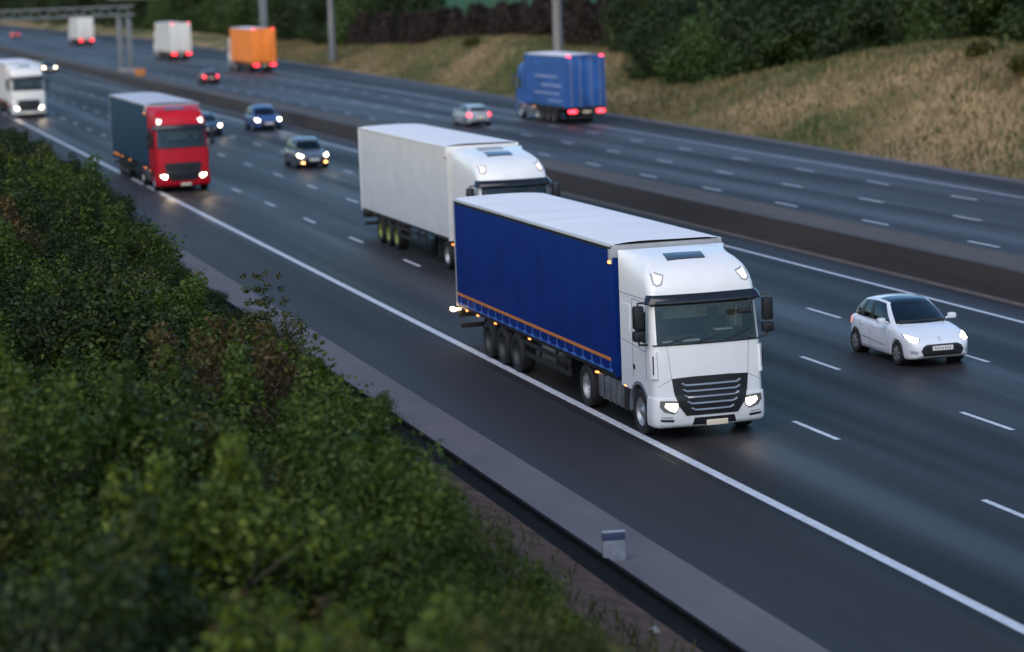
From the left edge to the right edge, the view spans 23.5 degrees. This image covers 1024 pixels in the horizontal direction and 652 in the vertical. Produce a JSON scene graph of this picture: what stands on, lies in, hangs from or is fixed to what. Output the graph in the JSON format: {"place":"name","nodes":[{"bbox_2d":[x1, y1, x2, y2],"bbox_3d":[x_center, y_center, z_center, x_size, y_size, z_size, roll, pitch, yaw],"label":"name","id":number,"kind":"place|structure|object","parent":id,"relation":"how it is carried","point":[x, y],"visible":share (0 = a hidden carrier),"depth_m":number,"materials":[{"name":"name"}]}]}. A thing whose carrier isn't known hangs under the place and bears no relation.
{"place":"outdoors","nodes":[
{"label":"outdoors","id":0,"kind":"place"},
{"bbox_2d":[244,105,281,130],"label":"estate car","id":1,"kind":"object","parent":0,"point":[257,117],"visible":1,"depth_m":171.26,"materials":[{"name":"blue paint"}]},
{"bbox_2d":[135,220,829,651],"bbox_3d":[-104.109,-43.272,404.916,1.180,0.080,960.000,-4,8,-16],"label":"concrete strip pavement","id":2,"kind":"structure","parent":0,"point":[725,612],"depth_m":45.84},
{"bbox_2d":[601,530,625,560],"bbox_3d":[1.717,3.729,41.518,0.392,0.560,0.112,-3,8,-8],"label":"marker post","id":3,"kind":"object","parent":2,"relation":"on","point":[613,545],"visible":0.99,"depth_m":41.46,"materials":[{"name":"grey"}]},
{"bbox_2d":[0,57,1023,644],"bbox_3d":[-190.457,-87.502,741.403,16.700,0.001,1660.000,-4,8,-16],"label":"road","id":4,"kind":"structure","parent":0,"point":[912,467],"depth_m":58.94,"materials":[{"name":"asphalt"}]},
{"bbox_2d":[0,59,48,117],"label":"articulated lorry","id":5,"kind":"object","parent":4,"relation":"on","point":[22,90],"visible":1,"depth_m":201.78,"materials":[{"name":"white paint"}]},
{"bbox_2d":[109,92,214,190],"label":"articulated lorry","id":6,"kind":"object","parent":4,"relation":"on","point":[161,138],"visible":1,"depth_m":122.88,"materials":[{"name":"red paint"}]},
{"bbox_2d":[284,136,327,167],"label":"estate car","id":7,"kind":"object","parent":4,"relation":"on","point":[300,152],"visible":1,"depth_m":134.60,"materials":[{"name":"grey paint"}]},
{"bbox_2d":[358,124,559,268],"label":"articulated lorry","id":8,"kind":"object","parent":4,"relation":"on","point":[419,177],"visible":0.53,"depth_m":86.68,"materials":[{"name":"white paint"}]},
{"bbox_2d":[0,59,1023,633],"bbox_3d":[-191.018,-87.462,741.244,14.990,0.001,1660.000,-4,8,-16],"label":"edge lines","id":9,"kind":"object","parent":4,"relation":"on","point":[804,519],"depth_m":53.22,"materials":[{"name":"paint"}]},
{"bbox_2d":[0,56,1023,306],"bbox_3d":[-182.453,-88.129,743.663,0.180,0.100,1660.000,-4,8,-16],"label":"median kerb","id":10,"kind":"structure","parent":4,"relation":"on","point":[712,230],"depth_m":88.25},
{"bbox_2d":[0,114,1023,651],"bbox_3d":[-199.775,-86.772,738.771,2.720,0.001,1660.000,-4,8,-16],"label":"hard shoulder","id":11,"kind":"object","parent":4,"relation":"attached to","point":[820,592],"visible":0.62,"depth_m":48.11},
{"bbox_2d":[51,86,1023,517],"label":"lane markings","id":12,"kind":"object","parent":4,"relation":"on","point":[801,356],"visible":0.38,"depth_m":53.94,"materials":[{"name":"paint"}]},
{"bbox_2d":[450,193,773,433],"bbox_3d":[1.944,-0.613,59.694,3.160,4.013,16.370,-4,8,-16],"label":"articulated lorry","id":13,"kind":"object","parent":4,"relation":"on","point":[652,325],"visible":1,"depth_m":54.52,"materials":[{"name":"fabric"}]},
{"bbox_2d":[851,293,967,365],"bbox_3d":[9.962,0.025,62.031,2.130,1.536,4.011,-4,8,-16],"label":"hatchback car","id":14,"kind":"object","parent":4,"relation":"on","point":[903,329],"visible":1,"depth_m":61.24,"materials":[{"name":"white paint"}]},
{"bbox_2d":[0,30,1023,303],"bbox_3d":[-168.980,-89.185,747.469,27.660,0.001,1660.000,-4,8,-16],"label":"road","id":15,"kind":"structure","parent":0,"point":[914,206],"depth_m":131.13,"materials":[{"name":"asphalt"}]},
{"bbox_2d":[67,17,93,44],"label":"articulated lorry","id":16,"kind":"object","parent":15,"relation":"on","point":[81,30],"visible":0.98,"depth_m":478.95,"materials":[{"name":"white paint"}]},
{"bbox_2d":[151,22,191,59],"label":"articulated lorry","id":17,"kind":"object","parent":15,"relation":"on","point":[172,40],"visible":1,"depth_m":350.05,"materials":[{"name":"white paint"}]},
{"bbox_2d":[225,27,275,71],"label":"articulated lorry","id":18,"kind":"object","parent":15,"relation":"on","point":[250,49],"visible":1,"depth_m":287.98,"materials":[{"name":"orange paint"}]},
{"bbox_2d":[452,104,490,126],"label":"saloon car","id":19,"kind":"object","parent":15,"relation":"on","point":[467,115],"visible":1,"depth_m":166.20,"materials":[{"name":"silver metal"}]},
{"bbox_2d":[0,45,1023,301],"bbox_3d":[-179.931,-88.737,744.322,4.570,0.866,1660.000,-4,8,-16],"label":"central barrier","id":20,"kind":"object","parent":15,"relation":"on","point":[986,271],"visible":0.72,"depth_m":92.28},
{"bbox_2d":[0,30,1023,197],"bbox_3d":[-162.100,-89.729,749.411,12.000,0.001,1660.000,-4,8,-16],"label":"edge line","id":21,"kind":"object","parent":15,"relation":"on","point":[684,140],"visible":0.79,"depth_m":136.50,"materials":[{"name":"paint"}]},
{"bbox_2d":[0,25,1023,193],"bbox_3d":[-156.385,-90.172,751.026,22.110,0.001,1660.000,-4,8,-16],"label":"hard shoulder","id":22,"kind":"object","parent":15,"relation":"attached to","point":[409,87],"visible":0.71,"depth_m":163.98},
{"bbox_2d":[2,25,1023,183],"bbox_3d":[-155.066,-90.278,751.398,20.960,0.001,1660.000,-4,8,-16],"label":"gutter","id":23,"kind":"object","parent":22,"relation":"on","point":[861,155],"visible":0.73,"depth_m":143.91,"materials":[{"name":"concrete"}]},
{"bbox_2d":[511,51,605,122],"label":"articulated lorry","id":24,"kind":"object","parent":15,"relation":"on","point":[554,85],"visible":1,"depth_m":164.86,"materials":[{"name":"blue paint"}]},
{"bbox_2d":[0,0,1023,651],"bbox_3d":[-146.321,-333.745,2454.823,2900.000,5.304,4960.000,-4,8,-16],"label":"ground","id":25,"kind":"structure","parent":0,"point":[590,586],"depth_m":132.11,"materials":[{"name":"beige plant"}]},
{"bbox_2d":[0,192,46,270],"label":"shrub","id":26,"kind":"object","parent":25,"relation":"on","point":[17,221],"visible":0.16,"depth_m":63.26,"materials":[{"name":"green plant"}]},
{"bbox_2d":[0,304,56,395],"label":"shrub","id":27,"kind":"object","parent":25,"relation":"on","point":[12,338],"visible":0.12,"depth_m":45.94,"materials":[{"name":"green plant"}]},
{"bbox_2d":[0,163,62,235],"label":"shrub","id":28,"kind":"object","parent":25,"relation":"on","point":[24,186],"visible":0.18,"depth_m":70.78,"materials":[{"name":"green plant"}]},
{"bbox_2d":[0,217,63,288],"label":"shrub","id":29,"kind":"object","parent":25,"relation":"on","point":[18,252],"visible":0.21,"depth_m":59.77,"materials":[{"name":"green plant"}]},
{"bbox_2d":[0,264,74,336],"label":"shrub","id":30,"kind":"object","parent":25,"relation":"on","point":[12,290],"visible":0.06,"depth_m":52.04,"materials":[{"name":"green plant"}]},
{"bbox_2d":[0,412,81,599],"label":"shrub","id":31,"kind":"object","parent":25,"relation":"on","point":[5,502],"visible":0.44,"depth_m":29.30,"materials":[{"name":"green plant"}]},
{"bbox_2d":[0,403,87,528],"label":"shrub","id":32,"kind":"object","parent":25,"relation":"on","point":[47,411],"visible":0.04,"depth_m":35.74,"materials":[{"name":"green plant"}]},
{"bbox_2d":[0,253,94,317],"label":"shrub","id":33,"kind":"object","parent":25,"relation":"on","point":[45,278],"visible":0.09,"depth_m":54.19,"materials":[{"name":"green plant"}]},
{"bbox_2d":[0,271,95,377],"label":"shrub","id":34,"kind":"object","parent":25,"relation":"on","point":[40,284],"visible":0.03,"depth_m":49.68,"materials":[{"name":"green plant"}]},
{"bbox_2d":[0,337,101,457],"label":"shrub","id":35,"kind":"object","parent":25,"relation":"on","point":[3,363],"visible":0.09,"depth_m":38.10,"materials":[{"name":"green plant"}]},
{"bbox_2d":[0,151,112,227],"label":"shrub","id":36,"kind":"object","parent":25,"relation":"on","point":[51,185],"visible":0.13,"depth_m":75.63,"materials":[{"name":"green plant"}]},
{"bbox_2d":[45,0,77,24],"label":"bush","id":37,"kind":"object","parent":25,"relation":"on","point":[61,3],"visible":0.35,"depth_m":761.18,"materials":[{"name":"green plant"}]},
{"bbox_2d":[6,153,118,209],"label":"shrub","id":38,"kind":"object","parent":25,"relation":"on","point":[89,169],"visible":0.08,"depth_m":83.14,"materials":[{"name":"green plant"}]},
{"bbox_2d":[3,228,127,275],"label":"shrub","id":39,"kind":"object","parent":25,"relation":"on","point":[80,258],"visible":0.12,"depth_m":62.75,"materials":[{"name":"green plant"}]},
{"bbox_2d":[0,488,134,617],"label":"shrub","id":40,"kind":"object","parent":25,"relation":"on","point":[81,522],"visible":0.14,"depth_m":29.44,"materials":[{"name":"green plant"}]},
{"bbox_2d":[0,5,134,72],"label":"sign gantry","id":41,"kind":"object","parent":25,"relation":"on","point":[130,68],"visible":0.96,"depth_m":283.23,"materials":[{"name":"metal"}]},
{"bbox_2d":[14,181,131,260],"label":"shrub","id":42,"kind":"object","parent":25,"relation":"on","point":[36,216],"visible":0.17,"depth_m":69.13,"materials":[{"name":"green plant"}]},
{"bbox_2d":[14,364,153,452],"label":"shrub","id":43,"kind":"object","parent":25,"relation":"on","point":[95,400],"visible":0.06,"depth_m":39.31,"materials":[{"name":"green plant"}]},
{"bbox_2d":[29,337,157,397],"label":"shrub","id":44,"kind":"object","parent":25,"relation":"on","point":[140,366],"visible":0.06,"depth_m":44.93,"materials":[{"name":"green plant"}]},
{"bbox_2d":[20,349,168,416],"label":"shrub","id":45,"kind":"object","parent":25,"relation":"on","point":[99,366],"visible":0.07,"depth_m":41.60,"materials":[{"name":"green plant"}]},
{"bbox_2d":[0,256,203,393],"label":"shrub","id":46,"kind":"object","parent":25,"relation":"on","point":[58,314],"visible":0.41,"depth_m":46.69,"materials":[{"name":"green plant"}]},
{"bbox_2d":[30,200,185,280],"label":"shrub","id":47,"kind":"object","parent":25,"relation":"on","point":[113,233],"visible":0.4,"depth_m":68.63,"materials":[{"name":"green plant"}]},
{"bbox_2d":[0,358,221,590],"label":"shrub","id":48,"kind":"object","parent":25,"relation":"on","point":[64,442],"visible":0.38,"depth_m":32.95,"materials":[{"name":"green plant"}]},
{"bbox_2d":[0,537,231,651],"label":"shrub","id":49,"kind":"object","parent":25,"relation":"on","point":[21,586],"visible":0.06,"depth_m":26.84,"materials":[{"name":"green plant"}]},
{"bbox_2d":[38,274,214,372],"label":"shrub","id":50,"kind":"object","parent":25,"relation":"on","point":[186,297],"visible":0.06,"depth_m":49.02,"materials":[{"name":"green plant"}]},
{"bbox_2d":[81,194,180,276],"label":"shrub","id":51,"kind":"object","parent":25,"relation":"on","point":[125,203],"visible":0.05,"depth_m":74.47,"materials":[{"name":"green plant"}]},
{"bbox_2d":[10,366,259,502],"bbox_3d":[-5.776,2.126,36.613,4.353,2.792,4.417,-2,8,-2],"label":"shrub","id":52,"kind":"object","parent":25,"relation":"on","point":[191,397],"visible":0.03,"depth_m":37.19,"materials":[{"name":"green plant"}]},
{"bbox_2d":[0,490,276,651],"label":"shrub","id":53,"kind":"object","parent":25,"relation":"on","point":[113,600],"visible":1,"depth_m":24.32,"materials":[{"name":"green plant"}]},
{"bbox_2d":[35,281,253,388],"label":"shrub","id":54,"kind":"object","parent":25,"relation":"on","point":[101,338],"visible":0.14,"depth_m":46.53,"materials":[{"name":"green plant"}]},
{"bbox_2d":[110,266,212,324],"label":"shrub","id":55,"kind":"object","parent":25,"relation":"on","point":[154,275],"visible":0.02,"depth_m":52.62,"materials":[{"name":"green plant"}]},
{"bbox_2d":[86,248,238,327],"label":"shrub","id":56,"kind":"object","parent":25,"relation":"on","point":[167,276],"visible":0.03,"depth_m":55.56,"materials":[{"name":"green plant"}]},
{"bbox_2d":[49,409,308,540],"bbox_3d":[-4.829,2.534,34.540,3.561,2.628,3.582,-10,11,-44],"label":"shrub","id":57,"kind":"object","parent":25,"relation":"on","point":[203,418],"visible":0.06,"depth_m":34.22,"materials":[{"name":"green plant"}]},
{"bbox_2d":[191,0,225,33],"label":"bush","id":58,"kind":"object","parent":25,"relation":"on","point":[204,12],"visible":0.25,"depth_m":505.35,"materials":[{"name":"green plant"}]},
{"bbox_2d":[67,433,357,636],"bbox_3d":[-3.756,2.897,31.206,4.234,2.716,4.296,-10,11,-42],"label":"shrub","id":59,"kind":"object","parent":25,"relation":"on","point":[259,467],"visible":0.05,"depth_m":30.83,"materials":[{"name":"green plant"}]},
{"bbox_2d":[43,430,397,651],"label":"shrub","id":60,"kind":"object","parent":25,"relation":"on","point":[232,529],"visible":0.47,"depth_m":28.52,"materials":[{"name":"green plant"}]},
{"bbox_2d":[146,310,324,442],"bbox_3d":[-4.970,1.351,42.911,4.007,3.160,4.002,-3,8,-5],"label":"shrub","id":61,"kind":"object","parent":25,"relation":"on","point":[277,362],"visible":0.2,"depth_m":42.36,"materials":[{"name":"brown plant"}]},
{"bbox_2d":[217,0,258,33],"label":"bush","id":62,"kind":"object","parent":25,"relation":"on","point":[236,13],"visible":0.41,"depth_m":464.13,"materials":[{"name":"green plant"}]},
{"bbox_2d":[113,333,391,492],"bbox_3d":[-4.385,1.685,40.313,4.452,3.050,4.294,-6,9,-23],"label":"shrub","id":63,"kind":"object","parent":25,"relation":"on","point":[244,382],"visible":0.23,"depth_m":39.87,"materials":[{"name":"green plant"}]},
{"bbox_2d":[235,270,308,391],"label":"shrub","id":64,"kind":"object","parent":25,"relation":"on","point":[261,314],"visible":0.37,"depth_m":52.48,"materials":[{"name":"green plant"}]},
{"bbox_2d":[187,582,365,651],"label":"shrub","id":65,"kind":"object","parent":25,"relation":"on","point":[211,629],"visible":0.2,"depth_m":25.92,"materials":[{"name":"green plant"}]},
{"bbox_2d":[210,395,367,510],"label":"shrub","id":66,"kind":"object","parent":25,"relation":"on","point":[260,445],"visible":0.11,"depth_m":37.48,"materials":[{"name":"green plant"}]},
{"bbox_2d":[266,0,315,42],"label":"tree","id":67,"kind":"object","parent":25,"relation":"on","point":[284,22],"visible":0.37,"depth_m":400.39,"materials":[{"name":"green plant"}]},
{"bbox_2d":[285,0,334,40],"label":"bush","id":68,"kind":"object","parent":25,"relation":"on","point":[301,28],"visible":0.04,"depth_m":390.38,"materials":[{"name":"green plant"}]},
{"bbox_2d":[181,395,461,536],"bbox_3d":[-2.849,2.501,34.576,4.218,2.889,4.069,-8,10,-34],"label":"shrub","id":69,"kind":"object","parent":25,"relation":"on","point":[299,452],"visible":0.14,"depth_m":34.71,"materials":[{"name":"green plant"}]},
{"bbox_2d":[299,0,343,44],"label":"bush","id":70,"kind":"object","parent":25,"relation":"on","point":[318,11],"visible":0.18,"depth_m":365.08,"materials":[{"name":"green plant"}]},
{"bbox_2d":[327,0,336,61],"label":"lamp column","id":71,"kind":"structure","parent":25,"relation":"on","point":[332,53],"depth_m":309.56,"materials":[{"name":"metal"}]},
{"bbox_2d":[193,586,475,651],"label":"shrub","id":72,"kind":"object","parent":25,"relation":"on","point":[439,639],"visible":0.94,"depth_m":22.34,"materials":[{"name":"green plant"}]},
{"bbox_2d":[322,0,362,46],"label":"bush","id":73,"kind":"object","parent":25,"relation":"on","point":[344,19],"visible":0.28,"depth_m":351.04,"materials":[{"name":"green plant"}]},
{"bbox_2d":[344,9,380,45],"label":"bush","id":74,"kind":"object","parent":25,"relation":"on","point":[358,28],"visible":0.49,"depth_m":331.96,"materials":[{"name":"brown plant"}]},
{"bbox_2d":[272,436,487,598],"bbox_3d":[-2.009,2.758,32.319,3.367,2.957,3.309,-7,9,-29],"label":"shrub","id":75,"kind":"object","parent":25,"relation":"on","point":[385,486],"visible":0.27,"depth_m":31.60,"materials":[{"name":"green plant"}]},
{"bbox_2d":[376,12,415,44],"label":"bush","id":76,"kind":"object","parent":25,"relation":"on","point":[387,36],"visible":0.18,"depth_m":308.79,"materials":[{"name":"brown plant"}]},
{"bbox_2d":[350,0,448,23],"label":"tree","id":77,"kind":"object","parent":25,"relation":"on","point":[371,7],"visible":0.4,"depth_m":335.07,"materials":[{"name":"green plant"}]},
{"bbox_2d":[287,462,527,648],"bbox_3d":[-1.307,3.154,30.291,3.367,2.595,3.309,0,8,16],"label":"shrub","id":78,"kind":"object","parent":25,"relation":"on","point":[407,537],"visible":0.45,"depth_m":30.29,"materials":[{"name":"green plant"}]},
{"bbox_2d":[333,615,499,651],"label":"shrub","id":79,"kind":"object","parent":25,"relation":"on","point":[473,644],"visible":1,"depth_m":20.51,"materials":[{"name":"green plant"}]},
{"bbox_2d":[325,566,538,651],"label":"shrub","id":80,"kind":"object","parent":25,"relation":"on","point":[398,624],"visible":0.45,"depth_m":28.13,"materials":[{"name":"green plant"}]},
{"bbox_2d":[425,5,451,43],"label":"bush","id":81,"kind":"object","parent":25,"relation":"on","point":[436,30],"visible":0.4,"depth_m":277.61,"materials":[{"name":"brown plant"}]},
{"bbox_2d":[206,302,696,651],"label":"undergrowth","id":82,"kind":"object","parent":25,"relation":"on","point":[617,618],"visible":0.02,"depth_m":35.63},
{"bbox_2d":[425,483,510,589],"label":"shrub","id":83,"kind":"object","parent":25,"relation":"on","point":[461,508],"visible":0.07,"depth_m":34.92,"materials":[{"name":"green plant"}]},
{"bbox_2d":[206,286,746,651],"bbox_3d":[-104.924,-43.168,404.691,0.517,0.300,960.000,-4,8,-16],"label":"drainage kerb","id":84,"kind":"structure","parent":25,"relation":"on","point":[670,614],"depth_m":41.99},
{"bbox_2d":[453,0,500,37],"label":"bush","id":85,"kind":"object","parent":25,"relation":"on","point":[474,20],"visible":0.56,"depth_m":265.98,"materials":[{"name":"brown plant"}]},
{"bbox_2d":[415,531,572,630],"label":"shrub","id":86,"kind":"object","parent":25,"relation":"on","point":[531,581],"visible":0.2,"depth_m":32.37,"materials":[{"name":"green plant"}]},
{"bbox_2d":[495,0,518,37],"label":"bush","id":87,"kind":"object","parent":25,"relation":"on","point":[507,18],"visible":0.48,"depth_m":252.28,"materials":[{"name":"brown plant"}]},
{"bbox_2d":[436,584,616,651],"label":"shrub","id":88,"kind":"object","parent":25,"relation":"on","point":[555,643],"visible":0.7,"depth_m":25.25,"materials":[{"name":"green plant"}]},
{"bbox_2d":[525,0,572,37],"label":"bush","id":89,"kind":"object","parent":25,"relation":"on","point":[543,8],"visible":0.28,"depth_m":234.81,"materials":[{"name":"brown plant"}]},
{"bbox_2d":[488,591,614,651],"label":"shrub","id":90,"kind":"object","parent":25,"relation":"on","point":[574,621],"visible":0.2,"depth_m":30.41,"materials":[{"name":"green plant"}]},
{"bbox_2d":[552,0,563,51],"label":"lamp column","id":91,"kind":"structure","parent":25,"relation":"on","point":[557,24],"depth_m":192.98,"materials":[{"name":"metal"}]},
{"bbox_2d":[528,623,626,651],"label":"shrub","id":92,"kind":"object","parent":25,"relation":"on","point":[593,637],"visible":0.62,"depth_m":28.23,"materials":[{"name":"green plant"}]},
{"bbox_2d":[563,0,613,46],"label":"bush","id":93,"kind":"object","parent":25,"relation":"on","point":[583,26],"visible":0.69,"depth_m":221.51,"materials":[{"name":"brown plant"}]},
{"bbox_2d":[594,0,670,53],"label":"bush","id":94,"kind":"object","parent":25,"relation":"on","point":[621,15],"visible":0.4,"depth_m":210.81,"materials":[{"name":"green plant"}]},
{"bbox_2d":[275,33,1023,179],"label":"dry grass","id":95,"kind":"structure","parent":25,"relation":"on","point":[931,46],"depth_m":150.22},
{"bbox_2d":[614,0,696,81],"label":"bush","id":96,"kind":"object","parent":25,"relation":"on","point":[651,37],"visible":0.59,"depth_m":191.88,"materials":[{"name":"green plant"}]},
{"bbox_2d":[636,0,729,70],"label":"bush","id":97,"kind":"object","parent":25,"relation":"on","point":[686,8],"visible":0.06,"depth_m":196.68,"materials":[{"name":"green plant"}]},
{"bbox_2d":[650,1,727,85],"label":"bush","id":98,"kind":"object","parent":25,"relation":"on","point":[668,59],"visible":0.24,"depth_m":184.37,"materials":[{"name":"green plant"}]},
{"bbox_2d":[672,1,756,83],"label":"bush","id":99,"kind":"object","parent":25,"relation":"on","point":[706,46],"visible":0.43,"depth_m":179.98,"materials":[{"name":"green plant"}]},
{"bbox_2d":[705,0,791,79],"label":"bush","id":100,"kind":"object","parent":25,"relation":"on","point":[733,61],"visible":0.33,"depth_m":171.76,"materials":[{"name":"green plant"}]},
{"bbox_2d":[741,0,845,71],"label":"bush","id":101,"kind":"object","parent":25,"relation":"on","point":[784,34],"visible":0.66,"depth_m":166.75,"materials":[{"name":"green plant"}]},
{"bbox_2d":[804,0,905,60],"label":"bush","id":102,"kind":"object","parent":25,"relation":"on","point":[853,26],"visible":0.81,"depth_m":161.94,"materials":[{"name":"green plant"}]},
{"bbox_2d":[876,0,933,45],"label":"bush","id":103,"kind":"object","parent":25,"relation":"on","point":[896,11],"visible":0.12,"depth_m":154.41,"materials":[{"name":"green plant"}]},
{"bbox_2d":[902,0,988,42],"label":"bush","id":104,"kind":"object","parent":25,"relation":"on","point":[922,17],"visible":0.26,"depth_m":150.01,"materials":[{"name":"green plant"}]},
{"bbox_2d":[931,0,1022,39],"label":"bush","id":105,"kind":"object","parent":25,"relation":"on","point":[966,18],"visible":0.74,"depth_m":142.38,"materials":[{"name":"green plant"}]},
{"bbox_2d":[988,0,1023,44],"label":"bush","id":106,"kind":"object","parent":25,"relation":"on","point":[1015,17],"visible":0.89,"depth_m":136.55,"materials":[{"name":"green plant"}]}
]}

